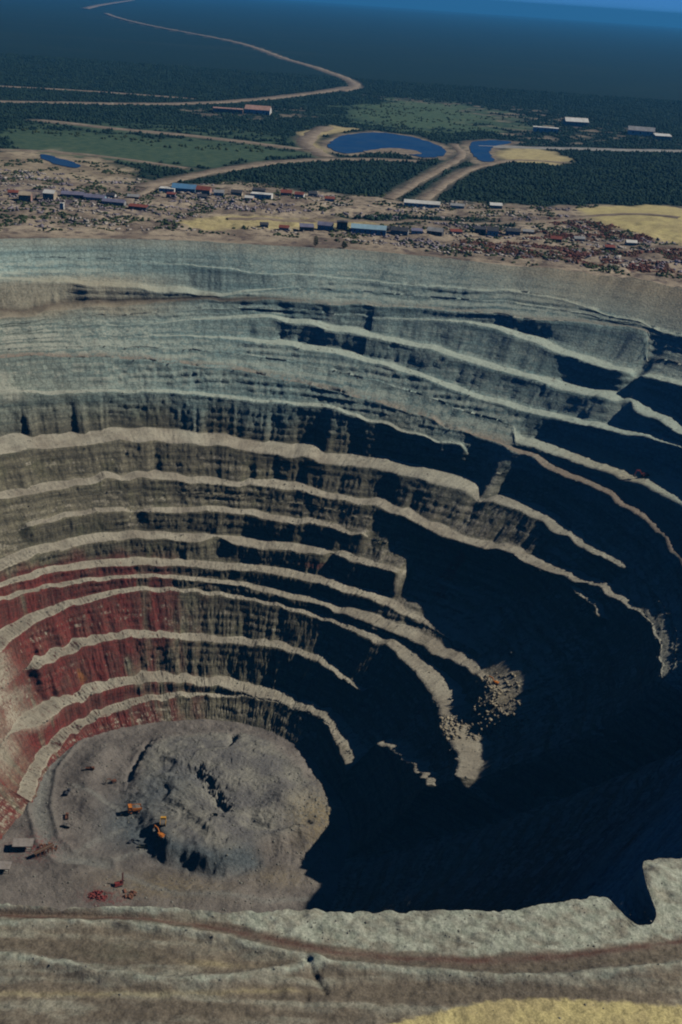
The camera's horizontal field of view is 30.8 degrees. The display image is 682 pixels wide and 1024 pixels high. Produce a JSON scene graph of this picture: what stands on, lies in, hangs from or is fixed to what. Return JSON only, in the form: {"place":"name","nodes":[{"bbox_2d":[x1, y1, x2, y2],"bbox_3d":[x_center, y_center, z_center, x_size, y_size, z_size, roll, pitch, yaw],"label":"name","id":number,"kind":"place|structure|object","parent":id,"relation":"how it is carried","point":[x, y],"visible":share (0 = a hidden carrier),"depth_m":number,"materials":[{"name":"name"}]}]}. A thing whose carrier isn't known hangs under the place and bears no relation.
{"place":"outdoors","nodes":[
{"label":"outdoors","id":0,"kind":"place"},
{"bbox_2d":[40,154,80,167],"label":"water","id":1,"kind":"structure","parent":0,"point":[59,162],"depth_m":1973.61,"materials":[{"name":"blue liquid"}]},
{"bbox_2d":[0,86,183,97],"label":"road","id":2,"kind":"structure","parent":0,"point":[85,90],"depth_m":3182.95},
{"bbox_2d":[0,149,187,168],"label":"road","id":3,"kind":"structure","parent":0,"point":[154,163],"depth_m":2061.43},
{"bbox_2d":[83,0,133,8],"bbox_3d":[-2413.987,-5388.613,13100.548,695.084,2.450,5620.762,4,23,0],"label":"road","id":4,"kind":"structure","parent":0,"point":[92,6],"depth_m":12323.54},
{"bbox_2d":[122,187,155,203],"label":"road","id":5,"kind":"structure","parent":0,"point":[146,190],"depth_m":1740.49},
{"bbox_2d":[37,119,303,149],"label":"road","id":6,"kind":"structure","parent":0,"point":[176,134],"depth_m":2425.22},
{"bbox_2d":[0,87,349,104],"bbox_3d":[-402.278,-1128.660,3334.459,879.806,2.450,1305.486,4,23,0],"label":"road","id":7,"kind":"structure","parent":0,"point":[269,97],"depth_m":3123.12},
{"bbox_2d":[0,719,350,912],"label":"pit floor","id":8,"kind":"structure","parent":0,"point":[89,841],"depth_m":1062.96,"materials":[{"name":"grey stone"}]},
{"bbox_2d":[0,861,11,873],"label":"shelter","id":9,"kind":"object","parent":8,"relation":"on","point":[5,865],"visible":1,"depth_m":1002.99,"materials":[{"name":"metal"}]},
{"bbox_2d":[12,838,33,852],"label":"shelter","id":10,"kind":"object","parent":8,"relation":"on","point":[19,843],"visible":1,"depth_m":1030.44,"materials":[{"name":"metal"}]},
{"bbox_2d":[33,842,53,858],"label":"trestle","id":11,"kind":"object","parent":8,"relation":"on","point":[44,848],"visible":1,"depth_m":1024.06,"materials":[{"name":"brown wood"}]},
{"bbox_2d":[39,842,57,850],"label":"scrap heap","id":12,"kind":"object","parent":8,"relation":"on","point":[42,845],"visible":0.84,"depth_m":1035.76,"materials":[{"name":"metal"}]},
{"bbox_2d":[63,822,70,828],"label":"haul truck","id":13,"kind":"object","parent":8,"relation":"on","point":[67,825],"visible":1,"depth_m":1060.78,"materials":[{"name":"metal"}]},
{"bbox_2d":[85,766,94,769],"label":"service truck","id":14,"kind":"object","parent":8,"relation":"on","point":[90,768],"visible":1,"depth_m":1131.75,"materials":[{"name":"metal"}]},
{"bbox_2d":[87,890,107,900],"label":"scrap heap","id":15,"kind":"object","parent":8,"relation":"on","point":[97,892],"visible":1,"depth_m":983.97,"materials":[{"name":"red paint"}]},
{"bbox_2d":[114,873,123,887],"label":"drilling rig","id":16,"kind":"object","parent":8,"relation":"on","point":[117,884],"visible":1,"depth_m":994.53,"materials":[{"name":"metal"}]},
{"bbox_2d":[120,811,133,815],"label":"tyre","id":17,"kind":"object","parent":8,"relation":"on","point":[124,813],"visible":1,"depth_m":1081.17,"materials":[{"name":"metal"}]},
{"bbox_2d":[123,889,137,899],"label":"scrap heap","id":18,"kind":"object","parent":8,"relation":"on","point":[130,895],"visible":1,"depth_m":987.46,"materials":[{"name":"metal"}]},
{"bbox_2d":[127,804,141,813],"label":"haul truck","id":19,"kind":"object","parent":8,"relation":"on","point":[135,807],"visible":1,"depth_m":1080.97,"materials":[{"name":"metal"}]},
{"bbox_2d":[139,844,147,847],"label":"service truck","id":20,"kind":"object","parent":8,"relation":"on","point":[143,846],"visible":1,"depth_m":1042.62,"materials":[{"name":"metal"}]},
{"bbox_2d":[152,825,164,840],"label":"excavator","id":21,"kind":"object","parent":8,"relation":"on","point":[161,836],"visible":1,"depth_m":1039.84,"materials":[{"name":"metal"}]},
{"bbox_2d":[160,816,165,826],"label":"haul truck","id":22,"kind":"object","parent":8,"relation":"on","point":[162,821],"visible":1,"depth_m":1053.21,"materials":[{"name":"metal"}]},
{"bbox_2d":[1,724,343,910],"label":"floor rubble","id":23,"kind":"object","parent":8,"relation":"on","point":[327,827],"visible":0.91,"depth_m":1078.52,"materials":[{"name":"stone"}]},
{"bbox_2d":[103,13,360,90],"bbox_3d":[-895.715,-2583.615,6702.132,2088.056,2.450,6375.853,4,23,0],"label":"road","id":24,"kind":"structure","parent":0,"point":[353,84],"depth_m":5274.73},
{"bbox_2d":[133,158,416,187],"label":"road","id":25,"kind":"structure","parent":0,"point":[160,182],"depth_m":2013.71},
{"bbox_2d":[296,126,333,156],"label":"road","id":26,"kind":"structure","parent":0,"point":[306,140],"depth_m":2465.93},
{"bbox_2d":[0,238,681,924],"bbox_3d":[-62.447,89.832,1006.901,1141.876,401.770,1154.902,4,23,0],"label":"pit terrain","id":27,"kind":"structure","parent":0,"point":[598,812],"depth_m":1268.58,"materials":[{"name":"grey stone"}]},
{"bbox_2d":[0,345,681,854],"bbox_3d":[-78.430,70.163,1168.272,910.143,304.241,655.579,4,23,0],"label":"bench rubble","id":28,"kind":"object","parent":27,"relation":"on","point":[346,587],"visible":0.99,"depth_m":1222.33,"materials":[{"name":"stone"}]},
{"bbox_2d":[438,672,535,741],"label":"spur rubble","id":29,"kind":"object","parent":27,"relation":"on","point":[444,732],"visible":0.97,"depth_m":1075.34,"materials":[{"name":"beige stone"}]},
{"bbox_2d":[487,676,499,685],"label":"excavator","id":30,"kind":"object","parent":29,"relation":"on","point":[496,683],"visible":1,"depth_m":1098.50,"materials":[{"name":"metal"}]},
{"bbox_2d":[633,470,649,477],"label":"excavator","id":31,"kind":"object","parent":27,"relation":"on","point":[644,475],"visible":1,"depth_m":1219.88,"materials":[{"name":"metal"}]},
{"bbox_2d":[0,0,681,274],"bbox_3d":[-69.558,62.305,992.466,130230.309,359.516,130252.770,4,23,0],"label":"ground","id":32,"kind":"structure","parent":0,"point":[600,59],"depth_m":4509.01,"materials":[{"name":"green plant"}]},
{"bbox_2d":[7,190,18,194],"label":"hut","id":33,"kind":"object","parent":32,"relation":"on","point":[11,192],"visible":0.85,"depth_m":1662.16,"materials":[{"name":"red metal"}]},
{"bbox_2d":[18,191,32,201],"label":"house","id":34,"kind":"structure","parent":32,"relation":"on","point":[26,196],"depth_m":1624.73,"materials":[{"name":"beige brick"}]},
{"bbox_2d":[42,189,57,200],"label":"house","id":35,"kind":"structure","parent":32,"relation":"on","point":[50,194],"depth_m":1633.06,"materials":[{"name":"white"}]},
{"bbox_2d":[59,202,63,209],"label":"shed","id":36,"kind":"structure","parent":32,"relation":"on","point":[61,205],"depth_m":1581.90,"materials":[{"name":"metal"}]},
{"bbox_2d":[61,190,84,198],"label":"barracks","id":37,"kind":"structure","parent":32,"relation":"on","point":[77,194],"depth_m":1669.83,"materials":[{"name":"grey metal"}]},
{"bbox_2d":[83,193,106,199],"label":"barracks","id":38,"kind":"structure","parent":32,"relation":"on","point":[86,196],"depth_m":1660.73,"materials":[{"name":"grey metal"}]},
{"bbox_2d":[106,192,116,197],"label":"hut","id":39,"kind":"object","parent":32,"relation":"on","point":[108,194],"visible":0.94,"depth_m":1693.40,"materials":[{"name":"metal"}]},
{"bbox_2d":[102,198,126,205],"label":"barracks","id":40,"kind":"structure","parent":32,"relation":"on","point":[118,202],"depth_m":1641.30,"materials":[{"name":"metal"}]},
{"bbox_2d":[127,194,139,199],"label":"hut","id":41,"kind":"object","parent":32,"relation":"on","point":[136,196],"visible":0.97,"depth_m":1681.78,"materials":[{"name":"grey metal"}]},
{"bbox_2d":[128,203,148,210],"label":"shed","id":42,"kind":"structure","parent":32,"relation":"on","point":[140,207],"depth_m":1612.02,"materials":[{"name":"red metal"}]},
{"bbox_2d":[159,186,175,192],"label":"warehouse","id":43,"kind":"structure","parent":32,"relation":"on","point":[165,189],"depth_m":1757.75,"materials":[{"name":"white metal"}]},
{"bbox_2d":[166,192,175,196],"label":"hut","id":44,"kind":"object","parent":32,"relation":"on","point":[172,194],"visible":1,"depth_m":1727.08,"materials":[{"name":"red metal"}]},
{"bbox_2d":[171,183,196,193],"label":"warehouse","id":45,"kind":"structure","parent":32,"relation":"on","point":[180,187],"depth_m":1764.09,"materials":[{"name":"blue metal"}]},
{"bbox_2d":[197,194,207,198],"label":"hut","id":46,"kind":"object","parent":32,"relation":"on","point":[203,196],"visible":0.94,"depth_m":1736.17,"materials":[{"name":"metal"}]},
{"bbox_2d":[195,185,211,193],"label":"workshop","id":47,"kind":"structure","parent":32,"relation":"on","point":[205,189],"depth_m":1765.66,"materials":[{"name":"metal"}]},
{"bbox_2d":[214,189,224,195],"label":"house","id":48,"kind":"structure","parent":32,"relation":"on","point":[218,192],"depth_m":1757.26,"materials":[{"name":"grey metal"}]},
{"bbox_2d":[213,107,242,113],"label":"factory","id":49,"kind":"structure","parent":32,"relation":"on","point":[226,109],"depth_m":2886.35,"materials":[{"name":"metal"}]},
{"bbox_2d":[231,189,242,195],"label":"house","id":50,"kind":"structure","parent":32,"relation":"on","point":[237,192],"depth_m":1781.15,"materials":[{"name":"grey"}]},
{"bbox_2d":[244,195,254,200],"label":"hut","id":51,"kind":"object","parent":32,"relation":"on","point":[249,197],"visible":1,"depth_m":1743.03,"materials":[{"name":"white metal"}]},
{"bbox_2d":[244,105,271,114],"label":"factory","id":52,"kind":"structure","parent":32,"relation":"on","point":[259,109],"depth_m":2914.55,"materials":[{"name":"metal"}]},
{"bbox_2d":[252,187,265,192],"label":"shed","id":53,"kind":"structure","parent":32,"relation":"on","point":[254,189],"depth_m":1797.37,"materials":[{"name":"grey metal"}]},
{"bbox_2d":[250,192,272,199],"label":"hall","id":54,"kind":"structure","parent":32,"relation":"on","point":[261,195],"depth_m":1764.96,"materials":[{"name":"white metal"}]},
{"bbox_2d":[260,222,268,227],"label":"hut","id":55,"kind":"object","parent":32,"relation":"on","point":[264,224],"visible":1,"depth_m":1555.33,"materials":[{"name":"grey metal"}]},
{"bbox_2d":[6,99,525,154],"bbox_3d":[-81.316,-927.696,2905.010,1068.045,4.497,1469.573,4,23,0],"label":"meadow thicket","id":56,"kind":"object","parent":32,"relation":"on","point":[198,147],"visible":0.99,"depth_m":2868.65,"materials":[{"name":"plant"}]},
{"bbox_2d":[279,225,289,230],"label":"hut","id":57,"kind":"object","parent":32,"relation":"on","point":[284,227],"visible":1,"depth_m":1547.80,"materials":[{"name":"red metal"}]},
{"bbox_2d":[280,189,291,195],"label":"house","id":58,"kind":"structure","parent":32,"relation":"on","point":[283,192],"depth_m":1798.29,"materials":[{"name":"metal"}]},
{"bbox_2d":[294,191,304,197],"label":"house","id":59,"kind":"structure","parent":32,"relation":"on","point":[300,194],"depth_m":1791.94,"materials":[{"name":"red metal"}]},
{"bbox_2d":[299,223,313,231],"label":"workshop","id":60,"kind":"structure","parent":32,"relation":"on","point":[306,227],"depth_m":1549.58,"materials":[{"name":"metal"}]},
{"bbox_2d":[308,191,317,196],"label":"house","id":61,"kind":"structure","parent":32,"relation":"on","point":[313,193],"depth_m":1808.90,"materials":[{"name":"grey metal"}]},
{"bbox_2d":[317,221,333,230],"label":"workshop","id":62,"kind":"structure","parent":32,"relation":"on","point":[327,226],"depth_m":1566.29,"materials":[{"name":"metal"}]},
{"bbox_2d":[324,196,334,201],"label":"hut","id":63,"kind":"object","parent":32,"relation":"on","point":[330,198],"visible":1,"depth_m":1787.66,"materials":[{"name":"red metal"}]},
{"bbox_2d":[0,53,681,227],"bbox_3d":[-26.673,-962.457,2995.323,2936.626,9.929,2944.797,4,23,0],"label":"forest","id":64,"kind":"object","parent":32,"relation":"on","point":[579,198],"visible":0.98,"depth_m":2787.16,"materials":[{"name":"green plant"}]},
{"bbox_2d":[0,158,681,278],"bbox_3d":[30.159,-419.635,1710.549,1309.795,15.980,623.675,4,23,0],"label":"green scrub","id":65,"kind":"object","parent":32,"relation":"on","point":[165,222],"visible":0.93,"depth_m":1641.07,"materials":[{"name":"green plant"}]},
{"bbox_2d":[0,169,681,272],"bbox_3d":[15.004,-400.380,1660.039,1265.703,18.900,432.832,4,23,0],"label":"grey litter","id":66,"kind":"object","parent":32,"relation":"on","point":[332,214],"visible":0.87,"depth_m":1647.12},
{"bbox_2d":[337,220,347,229],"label":"winding house","id":67,"kind":"structure","parent":32,"relation":"on","point":[342,224],"depth_m":1562.63,"materials":[{"name":"blue metal"}]},
{"bbox_2d":[351,223,386,235],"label":"warehouse","id":68,"kind":"structure","parent":32,"relation":"on","point":[377,230],"depth_m":1555.16,"materials":[{"name":"blue metal"}]},
{"bbox_2d":[390,226,408,235],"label":"workshop","id":69,"kind":"structure","parent":32,"relation":"on","point":[396,230],"depth_m":1575.59,"materials":[{"name":"metal"}]},
{"bbox_2d":[411,228,422,233],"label":"shed","id":70,"kind":"structure","parent":32,"relation":"on","point":[416,230],"depth_m":1584.32,"materials":[{"name":"grey metal"}]},
{"bbox_2d":[404,199,439,207],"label":"warehouse","id":71,"kind":"structure","parent":32,"relation":"on","point":[423,203],"depth_m":1789.04,"materials":[{"name":"white metal"}]},
{"bbox_2d":[426,227,444,235],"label":"workshop","id":72,"kind":"structure","parent":32,"relation":"on","point":[435,231],"depth_m":1586.74,"materials":[{"name":"grey metal"}]},
{"bbox_2d":[450,229,462,233],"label":"shed","id":73,"kind":"structure","parent":32,"relation":"on","point":[457,231],"depth_m":1605.46,"materials":[{"name":"red metal"}]},
{"bbox_2d":[450,203,464,208],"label":"shed","id":74,"kind":"structure","parent":32,"relation":"on","point":[457,205],"depth_m":1797.71,"materials":[{"name":"grey metal"}]},
{"bbox_2d":[475,226,485,233],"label":"shed","id":75,"kind":"structure","parent":32,"relation":"on","point":[479,229],"depth_m":1621.00,"materials":[{"name":"blue metal"}]},
{"bbox_2d":[487,227,498,236],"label":"house","id":76,"kind":"structure","parent":32,"relation":"on","point":[492,231],"depth_m":1608.11,"materials":[{"name":"blue"}]},
{"bbox_2d":[489,202,502,208],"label":"shed","id":77,"kind":"structure","parent":32,"relation":"on","point":[493,205],"depth_m":1819.48,"materials":[{"name":"white metal"}]},
{"bbox_2d":[505,228,520,235],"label":"shed","id":78,"kind":"structure","parent":32,"relation":"on","point":[513,231],"depth_m":1622.08,"materials":[{"name":"blue metal"}]},
{"bbox_2d":[523,229,533,234],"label":"shed","id":79,"kind":"structure","parent":32,"relation":"on","point":[529,231],"depth_m":1630.38,"materials":[{"name":"white metal"}]},
{"bbox_2d":[533,126,558,133],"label":"depot","id":80,"kind":"structure","parent":32,"relation":"on","point":[545,129],"depth_m":2942.80,"materials":[{"name":"grey metal"}]},
{"bbox_2d":[550,236,561,242],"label":"hut","id":81,"kind":"object","parent":32,"relation":"on","point":[558,238],"visible":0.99,"depth_m":1589.34,"materials":[{"name":"brown"}]},
{"bbox_2d":[450,217,681,275],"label":"autumn scrub","id":82,"kind":"object","parent":32,"relation":"on","point":[599,252],"visible":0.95,"depth_m":1548.40,"materials":[{"name":"brown plant"}]},
{"bbox_2d":[460,217,681,270],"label":"rusty litter","id":83,"kind":"object","parent":32,"relation":"on","point":[570,253],"visible":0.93,"depth_m":1541.40,"materials":[{"name":"brown metal"}]},
{"bbox_2d":[563,117,588,126],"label":"depot","id":84,"kind":"structure","parent":32,"relation":"on","point":[576,122],"depth_m":3154.09,"materials":[{"name":"white metal"}]},
{"bbox_2d":[573,236,584,241],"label":"hut","id":85,"kind":"object","parent":32,"relation":"on","point":[580,238],"visible":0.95,"depth_m":1616.39,"materials":[{"name":"grey metal"}]},
{"bbox_2d":[605,244,615,249],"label":"hut","id":86,"kind":"object","parent":32,"relation":"on","point":[610,247],"visible":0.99,"depth_m":1570.48,"materials":[{"name":"red metal"}]},
{"bbox_2d":[625,240,637,245],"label":"hut","id":87,"kind":"object","parent":32,"relation":"on","point":[631,242],"visible":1,"depth_m":1604.62,"materials":[{"name":"white metal"}]},
{"bbox_2d":[627,126,654,135],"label":"depot","id":88,"kind":"structure","parent":32,"relation":"on","point":[640,131],"depth_m":3034.47,"materials":[{"name":"grey metal"}]},
{"bbox_2d":[653,133,671,139],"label":"depot","id":89,"kind":"structure","parent":32,"relation":"on","point":[657,136],"depth_m":2973.69,"materials":[{"name":"white metal"}]},
{"bbox_2d":[0,226,681,1023],"bbox_3d":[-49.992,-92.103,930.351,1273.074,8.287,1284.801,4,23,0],"label":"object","id":90,"kind":"structure","parent":0,"point":[408,964],"depth_m":388.65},
{"bbox_2d":[313,235,318,246],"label":"bush","id":91,"kind":"object","parent":90,"relation":"on","point":[317,239],"visible":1,"depth_m":1461.22,"materials":[{"name":"green plant"}]},
{"bbox_2d":[1,867,679,1022],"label":"berm stones","id":92,"kind":"object","parent":90,"relation":"on","point":[458,930],"visible":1,"depth_m":397.07,"materials":[{"name":"grey stone"}]},
{"bbox_2d":[327,132,445,157],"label":"water","id":93,"kind":"structure","parent":0,"point":[353,143],"depth_m":2500.64,"materials":[{"name":"blue liquid"}]},
{"bbox_2d":[364,148,420,154],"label":"sandbank","id":94,"kind":"structure","parent":93,"relation":"in","point":[402,151],"depth_m":2398.04,"materials":[{"name":"beige sand"}]},
{"bbox_2d":[384,144,465,199],"bbox_3d":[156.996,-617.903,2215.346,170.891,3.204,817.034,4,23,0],"label":"road","id":95,"kind":"structure","parent":0,"point":[415,182],"depth_m":2108.01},
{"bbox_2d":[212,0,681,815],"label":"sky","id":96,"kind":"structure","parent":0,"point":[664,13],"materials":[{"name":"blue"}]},
{"bbox_2d":[226,213,678,224],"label":"road","id":97,"kind":"structure","parent":0,"point":[413,220],"depth_m":1685.65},
{"bbox_2d":[469,140,510,161],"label":"water","id":98,"kind":"structure","parent":0,"point":[481,153],"depth_m":2544.14,"materials":[{"name":"blue liquid"}]},
{"bbox_2d":[418,159,565,200],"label":"road","id":99,"kind":"structure","parent":0,"point":[436,190],"depth_m":2113.35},
{"bbox_2d":[478,145,681,151],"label":"road","id":100,"kind":"structure","parent":0,"point":[578,148],"depth_m":2669.52,"materials":[{"name":"beige soil"}]}
]}

